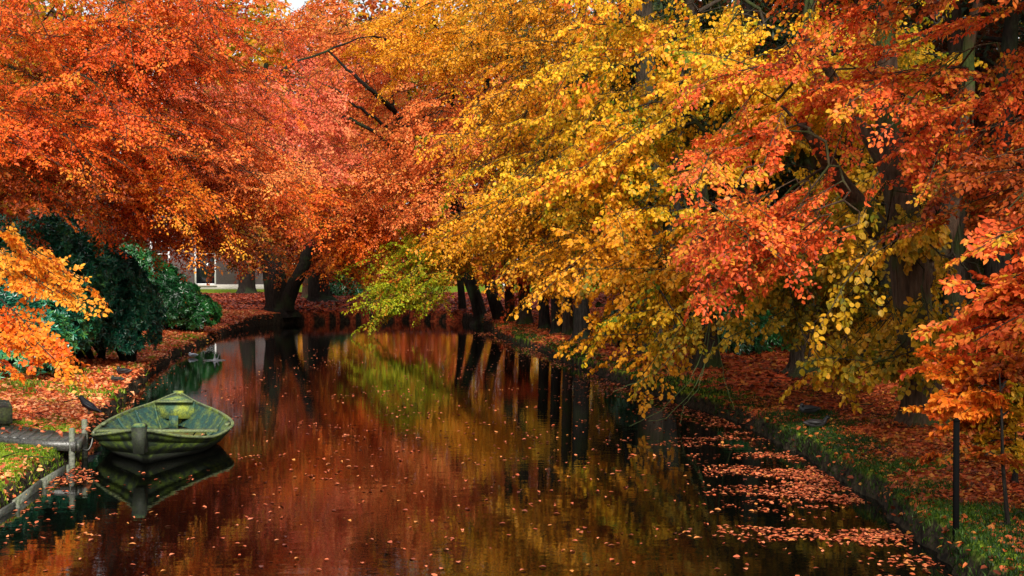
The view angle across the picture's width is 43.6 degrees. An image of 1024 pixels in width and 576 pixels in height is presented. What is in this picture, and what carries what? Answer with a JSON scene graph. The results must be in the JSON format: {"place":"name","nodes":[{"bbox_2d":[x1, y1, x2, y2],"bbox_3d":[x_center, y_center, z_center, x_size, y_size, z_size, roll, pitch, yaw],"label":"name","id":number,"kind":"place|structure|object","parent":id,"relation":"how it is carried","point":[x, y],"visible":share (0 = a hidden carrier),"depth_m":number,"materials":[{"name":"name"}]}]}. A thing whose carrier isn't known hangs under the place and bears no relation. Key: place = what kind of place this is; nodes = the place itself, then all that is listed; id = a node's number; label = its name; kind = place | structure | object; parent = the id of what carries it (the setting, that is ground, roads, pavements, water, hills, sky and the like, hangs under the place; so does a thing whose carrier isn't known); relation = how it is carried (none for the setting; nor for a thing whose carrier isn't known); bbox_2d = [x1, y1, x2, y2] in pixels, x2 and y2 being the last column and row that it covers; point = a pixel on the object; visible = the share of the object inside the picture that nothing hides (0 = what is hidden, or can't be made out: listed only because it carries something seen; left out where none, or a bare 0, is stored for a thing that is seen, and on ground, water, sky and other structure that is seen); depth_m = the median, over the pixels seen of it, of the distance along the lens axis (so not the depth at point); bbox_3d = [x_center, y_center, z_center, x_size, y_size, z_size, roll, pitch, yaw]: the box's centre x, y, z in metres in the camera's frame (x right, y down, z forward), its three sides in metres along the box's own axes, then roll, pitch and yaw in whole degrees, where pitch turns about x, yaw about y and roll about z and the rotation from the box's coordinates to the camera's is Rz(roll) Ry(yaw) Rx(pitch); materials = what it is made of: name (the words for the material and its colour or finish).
{"place":"outdoors","nodes":[
{"label":"outdoors","id":0,"kind":"place"},
{"bbox_2d":[0,321,953,575],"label":"water","id":1,"kind":"structure","parent":0,"point":[482,544],"depth_m":16.38,"materials":[{"name":"black liquid"}]},
{"bbox_2d":[82,419,87,457],"bbox_3d":[-6.273,2.407,18.793,0.090,0.960,0.090,0,1,0],"label":"mooring post","id":2,"kind":"object","parent":1,"relation":"in","point":[84,427],"visible":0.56,"depth_m":18.75,"materials":[{"name":"grey wood"}]},
{"bbox_2d":[91,390,233,462],"bbox_3d":[-5.417,2.227,20.174,2.141,0.815,5.338,0,1,0],"label":"rowing boat","id":3,"kind":"object","parent":1,"relation":"on","point":[150,432],"visible":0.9,"depth_m":19.62,"materials":[{"name":"green paint"}]},
{"bbox_2d":[188,352,197,356],"bbox_3d":[-9.853,2.058,39.539,0.283,0.146,0.200,1,1,33],"label":"duck","id":4,"kind":"object","parent":1,"relation":"on","point":[190,354],"visible":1,"depth_m":39.50},
{"bbox_2d":[203,354,224,360],"bbox_3d":[-8.877,2.052,38.221,0.670,0.258,0.670,0,1,0],"label":"water splash","id":5,"kind":"object","parent":1,"relation":"on","point":[215,359],"visible":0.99,"depth_m":38.20,"materials":[{"name":"white liquid"}]},
{"bbox_2d":[0,332,951,575],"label":"fallen leaves","id":6,"kind":"object","parent":1,"relation":"on","point":[809,472],"depth_m":16.89,"materials":[{"name":"orange plant"}]},
{"bbox_2d":[0,271,1023,575],"bbox_3d":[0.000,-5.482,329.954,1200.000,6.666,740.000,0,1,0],"label":"ground","id":7,"kind":"structure","parent":0,"point":[336,315],"depth_m":23.65,"materials":[{"name":"orange plant"}]},
{"bbox_2d":[0,399,12,428],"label":"timber platform","id":8,"kind":"structure","parent":7,"relation":"on","point":[6,413],"depth_m":19.08,"materials":[{"name":"grey wood"}]},
{"bbox_2d":[0,465,69,517],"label":"bank edging","id":9,"kind":"object","parent":7,"relation":"on","point":[17,501],"visible":0.47,"depth_m":15.77,"materials":[{"name":"grey wood"}]},
{"bbox_2d":[0,425,86,450],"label":"plank landing","id":10,"kind":"object","parent":7,"relation":"on","point":[35,437],"visible":0.88,"depth_m":18.08,"materials":[{"name":"grey wood"}]},
{"bbox_2d":[1,425,90,435],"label":"leaf litter","id":11,"kind":"object","parent":10,"relation":"on","point":[59,431],"visible":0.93,"depth_m":18.64,"materials":[{"name":"orange plant"}]},
{"bbox_2d":[0,393,97,506],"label":"grass","id":12,"kind":"structure","parent":7,"relation":"on","point":[38,451],"depth_m":17.37,"materials":[{"name":"green plant"}]},
{"bbox_2d":[0,391,111,507],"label":"leaf litter","id":13,"kind":"object","parent":7,"relation":"on","point":[73,410],"visible":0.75,"depth_m":21.66,"materials":[{"name":"orange plant"}]},
{"bbox_2d":[0,222,112,386],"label":"beech tree","id":14,"kind":"object","parent":7,"relation":"on","point":[20,335],"visible":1,"depth_m":18.88,"materials":[{"name":"orange plant"}]},
{"bbox_2d":[69,428,74,468],"bbox_3d":[-6.106,2.424,17.763,0.084,0.960,0.084,0,1,0],"label":"mooring post","id":15,"kind":"object","parent":7,"relation":"on","point":[72,453],"visible":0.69,"depth_m":17.72,"materials":[{"name":"grey wood"}]},
{"bbox_2d":[0,205,167,379],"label":"rhododendron bush","id":16,"kind":"object","parent":7,"relation":"on","point":[119,327],"visible":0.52,"depth_m":31.84,"materials":[{"name":"green plant"}]},
{"bbox_2d":[76,395,101,414],"bbox_3d":[-7.188,2.000,21.719,0.438,0.357,0.222,0,1,-21],"label":"crow","id":17,"kind":"object","parent":7,"relation":"on","point":[88,405],"visible":0.96,"depth_m":21.68,"materials":[{"name":"black"}]},
{"bbox_2d":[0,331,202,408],"bbox_3d":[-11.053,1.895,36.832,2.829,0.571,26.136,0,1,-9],"label":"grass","id":18,"kind":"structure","parent":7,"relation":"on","point":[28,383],"depth_m":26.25,"materials":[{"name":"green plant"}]},
{"bbox_2d":[110,375,124,381],"bbox_3d":[-8.597,1.969,27.878,0.283,0.146,0.200,1,1,33],"label":"duck","id":19,"kind":"object","parent":7,"relation":"on","point":[114,378],"visible":0.96,"depth_m":27.83},
{"bbox_2d":[115,366,132,373],"bbox_3d":[-9.072,1.923,29.912,0.358,0.184,0.254,1,1,33],"label":"duck","id":20,"kind":"object","parent":7,"relation":"on","point":[119,370],"visible":0.98,"depth_m":29.86},
{"bbox_2d":[0,308,273,412],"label":"leaf litter","id":21,"kind":"object","parent":7,"relation":"on","point":[143,360],"visible":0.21,"depth_m":32.18,"materials":[{"name":"orange plant"}]},
{"bbox_2d":[0,0,329,281],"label":"beech tree","id":22,"kind":"object","parent":7,"relation":"on","point":[130,186],"visible":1,"depth_m":29.04,"materials":[{"name":"orange plant"}]},
{"bbox_2d":[107,235,222,330],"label":"laurel bush","id":23,"kind":"object","parent":7,"relation":"on","point":[193,309],"visible":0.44,"depth_m":48.45,"materials":[{"name":"green plant"}]},
{"bbox_2d":[112,171,296,288],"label":"brick house","id":24,"kind":"structure","parent":7,"relation":"on","point":[225,280],"depth_m":101.00,"materials":[{"name":"brown brick"}]},
{"bbox_2d":[150,241,169,262],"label":"window","id":25,"kind":"structure","parent":24,"relation":"in","point":[150,241],"depth_m":101.08,"materials":[{"name":"white paint"}]},
{"bbox_2d":[195,244,216,285],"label":"window","id":26,"kind":"structure","parent":24,"relation":"in","point":[200,278],"depth_m":101.11,"materials":[{"name":"white paint"}]},
{"bbox_2d":[157,113,296,293],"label":"beech tree","id":27,"kind":"object","parent":7,"relation":"on","point":[247,284],"visible":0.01,"depth_m":84.70,"materials":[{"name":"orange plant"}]},
{"bbox_2d":[90,0,382,285],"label":"beech tree","id":28,"kind":"object","parent":7,"relation":"on","point":[310,202],"visible":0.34,"depth_m":50.53,"materials":[{"name":"orange plant"}]},
{"bbox_2d":[300,171,310,297],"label":"slim tree","id":29,"kind":"object","parent":7,"relation":"on","point":[304,294],"depth_m":76.11,"materials":[{"name":"brown plant"}]},
{"bbox_2d":[232,10,402,317],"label":"beech tree","id":30,"kind":"object","parent":7,"relation":"on","point":[281,293],"visible":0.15,"depth_m":63.95,"materials":[{"name":"orange plant"}]},
{"bbox_2d":[239,48,418,301],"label":"beech tree","id":31,"kind":"object","parent":7,"relation":"on","point":[315,294],"visible":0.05,"depth_m":71.07,"materials":[{"name":"orange plant"}]},
{"bbox_2d":[327,274,366,295],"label":"yew bush","id":32,"kind":"object","parent":7,"relation":"on","point":[335,290],"visible":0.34,"depth_m":83.03,"materials":[{"name":"green plant"}]},
{"bbox_2d":[242,0,559,325],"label":"beech tree","id":33,"kind":"object","parent":7,"relation":"on","point":[400,149],"visible":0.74,"depth_m":54.40,"materials":[{"name":"orange plant"}]},
{"bbox_2d":[184,291,619,316],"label":"leaf litter","id":34,"kind":"object","parent":7,"relation":"on","point":[238,298],"visible":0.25,"depth_m":69.87,"materials":[{"name":"plant"}]},
{"bbox_2d":[332,222,497,338],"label":"beech tree","id":35,"kind":"object","parent":7,"relation":"on","point":[410,290],"visible":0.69,"depth_m":51.98,"materials":[{"name":"green plant"}]},
{"bbox_2d":[410,0,572,324],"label":"lime tree","id":36,"kind":"object","parent":7,"relation":"on","point":[496,307],"visible":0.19,"depth_m":53.91,"materials":[{"name":"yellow plant"}]},
{"bbox_2d":[0,0,1022,285],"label":"distant wood","id":37,"kind":"object","parent":7,"relation":"on","point":[258,60],"visible":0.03,"depth_m":124.39,"materials":[{"name":"orange plant"}]},
{"bbox_2d":[0,338,1023,526],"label":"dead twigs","id":38,"kind":"object","parent":7,"relation":"on","point":[775,389],"visible":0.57,"depth_m":20.37,"materials":[{"name":"brown plant"}]},
{"bbox_2d":[476,2,600,323],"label":"lime tree","id":39,"kind":"object","parent":7,"relation":"on","point":[510,300],"visible":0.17,"depth_m":54.48,"materials":[{"name":"yellow plant"}]},
{"bbox_2d":[491,2,587,328],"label":"lime tree","id":40,"kind":"object","parent":7,"relation":"on","point":[544,319],"visible":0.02,"depth_m":49.82,"materials":[{"name":"brown plant"}]},
{"bbox_2d":[406,0,675,354],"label":"lime tree","id":41,"kind":"object","parent":7,"relation":"on","point":[507,221],"visible":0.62,"depth_m":31.33,"materials":[{"name":"yellow plant"}]},
{"bbox_2d":[498,5,605,324],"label":"lime tree","id":42,"kind":"object","parent":7,"relation":"on","point":[524,317],"visible":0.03,"depth_m":54.11,"materials":[{"name":"brown plant"}]},
{"bbox_2d":[519,1,597,334],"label":"lime tree","id":43,"kind":"object","parent":7,"relation":"on","point":[567,325],"depth_m":44.80,"materials":[{"name":"brown plant"}]},
{"bbox_2d":[509,19,621,333],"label":"lime tree","id":44,"kind":"object","parent":7,"relation":"on","point":[555,327],"visible":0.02,"depth_m":46.68,"materials":[{"name":"plant"}]},
{"bbox_2d":[533,3,659,341],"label":"lime tree","id":45,"kind":"object","parent":7,"relation":"on","point":[580,312],"visible":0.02,"depth_m":42.06,"materials":[{"name":"brown plant"}]},
{"bbox_2d":[522,0,709,347],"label":"woodland tree","id":46,"kind":"object","parent":7,"relation":"on","point":[632,82],"visible":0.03,"depth_m":39.28,"materials":[{"name":"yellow plant"}]},
{"bbox_2d":[604,306,638,346],"bbox_3d":[3.637,1.012,37.989,1.899,1.682,2.620,0,1,0],"label":"holly bush","id":47,"kind":"object","parent":7,"relation":"on","point":[618,310],"visible":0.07,"depth_m":37.15,"materials":[{"name":"green plant"}]},
{"bbox_2d":[524,0,761,347],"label":"woodland tree","id":48,"kind":"object","parent":7,"relation":"on","point":[678,206],"visible":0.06,"depth_m":37.49,"materials":[{"name":"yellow plant"}]},
{"bbox_2d":[490,317,812,408],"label":"grass","id":49,"kind":"structure","parent":7,"relation":"on","point":[676,378],"depth_m":29.65,"materials":[{"name":"plant"}]},
{"bbox_2d":[481,307,983,401],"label":"leaf litter","id":50,"kind":"object","parent":7,"relation":"on","point":[767,370],"visible":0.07,"depth_m":30.36,"materials":[{"name":"plant"}]},
{"bbox_2d":[493,0,987,418],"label":"lime tree","id":51,"kind":"object","parent":7,"relation":"on","point":[627,265],"visible":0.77,"depth_m":25.01,"materials":[{"name":"yellow plant"}]},
{"bbox_2d":[616,321,733,424],"bbox_3d":[2.760,1.454,22.094,2.300,1.767,0.630,-1,1,-31],"label":"trailing shoot","id":52,"kind":"object","parent":51,"relation":"attached to","point":[692,373],"visible":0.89,"depth_m":22.36,"materials":[{"name":"brown"}]},
{"bbox_2d":[716,287,790,354],"bbox_3d":[6.565,0.691,34.474,2.363,2.219,3.572,1,1,43],"label":"holly bush","id":53,"kind":"object","parent":7,"relation":"on","point":[749,348],"visible":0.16,"depth_m":33.31,"materials":[{"name":"green plant"}]},
{"bbox_2d":[657,0,851,352],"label":"woodland tree","id":54,"kind":"object","parent":7,"relation":"on","point":[761,50],"visible":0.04,"depth_m":36.91,"materials":[{"name":"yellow plant"}]},
{"bbox_2d":[559,0,1023,328],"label":"trees","id":55,"kind":"object","parent":7,"relation":"on","point":[773,33],"visible":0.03,"depth_m":43.11,"materials":[{"name":"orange plant"}]},
{"bbox_2d":[797,403,820,412],"bbox_3d":[4.932,1.994,21.247,0.339,0.175,0.241,1,1,33],"label":"duck","id":56,"kind":"object","parent":7,"relation":"on","point":[803,408],"visible":1,"depth_m":21.19},
{"bbox_2d":[674,0,949,377],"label":"lime tree","id":57,"kind":"object","parent":7,"relation":"on","point":[831,277],"visible":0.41,"depth_m":21.42,"materials":[{"name":"yellow plant"}]},
{"bbox_2d":[803,415,832,427],"bbox_3d":[4.676,2.043,19.601,0.440,0.191,0.205,0,1,-19],"label":"duck","id":58,"kind":"object","parent":7,"relation":"on","point":[814,422],"visible":1,"depth_m":19.54},
{"bbox_2d":[661,0,1023,426],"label":"beech tree","id":59,"kind":"object","parent":7,"relation":"on","point":[890,151],"visible":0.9,"depth_m":16.66,"materials":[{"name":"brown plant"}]},
{"bbox_2d":[720,0,994,356],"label":"woodland tree","id":60,"kind":"object","parent":7,"relation":"on","point":[792,155],"visible":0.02,"depth_m":31.93,"materials":[{"name":"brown plant"}]},
{"bbox_2d":[714,389,1023,575],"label":"grass","id":61,"kind":"structure","parent":7,"relation":"on","point":[998,551],"depth_m":14.25,"materials":[{"name":"green plant"}]},
{"bbox_2d":[717,383,1023,575],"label":"leaf litter","id":62,"kind":"object","parent":7,"relation":"on","point":[919,450],"visible":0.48,"depth_m":16.95,"materials":[{"name":"orange plant"}]},
{"bbox_2d":[760,0,1020,356],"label":"woodland tree","id":63,"kind":"object","parent":7,"relation":"on","point":[884,280],"visible":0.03,"depth_m":30.09,"materials":[{"name":"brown plant"}]},
{"bbox_2d":[779,153,1023,413],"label":"lime tree","id":64,"kind":"object","parent":7,"relation":"on","point":[891,361],"visible":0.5,"depth_m":18.71,"materials":[{"name":"yellow plant"}]},
{"bbox_2d":[789,0,1023,313],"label":"woodland tree","id":65,"kind":"object","parent":7,"relation":"on","point":[936,14],"depth_m":35.51,"materials":[{"name":"brown plant"}]},
{"bbox_2d":[829,0,1023,366],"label":"woodland tree","id":66,"kind":"object","parent":7,"relation":"on","point":[959,249],"visible":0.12,"depth_m":27.77,"materials":[{"name":"brown plant"}]},
{"bbox_2d":[851,0,1023,383],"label":"beech tree","id":67,"kind":"object","parent":7,"relation":"on","point":[1002,302],"visible":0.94,"depth_m":13.72,"materials":[{"name":"orange plant"}]},
{"bbox_2d":[952,418,959,539],"bbox_3d":[4.197,1.969,12.098,0.060,1.486,0.060,0,1,0],"label":"dark post","id":68,"kind":"object","parent":7,"relation":"on","point":[956,445],"visible":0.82,"depth_m":12.07,"materials":[{"name":"black wood"}]},
{"bbox_2d":[900,343,1023,524],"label":"beech sapling","id":69,"kind":"object","parent":7,"relation":"on","point":[990,391],"visible":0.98,"depth_m":12.45,"materials":[{"name":"orange plant"}]},
{"bbox_2d":[903,0,1023,361],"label":"woodland tree","id":70,"kind":"object","parent":7,"relation":"on","point":[1009,33],"visible":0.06,"depth_m":26.64,"materials":[{"name":"brown plant"}]},
{"bbox_2d":[1010,437,1023,482],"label":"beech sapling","id":71,"kind":"object","parent":7,"relation":"on","point":[1014,477],"visible":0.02,"depth_m":14.19,"materials":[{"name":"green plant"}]},
{"bbox_2d":[27,0,1018,259],"label":"sky","id":72,"kind":"structure","parent":0,"point":[295,4],"materials":[{"name":"white"}]}
]}

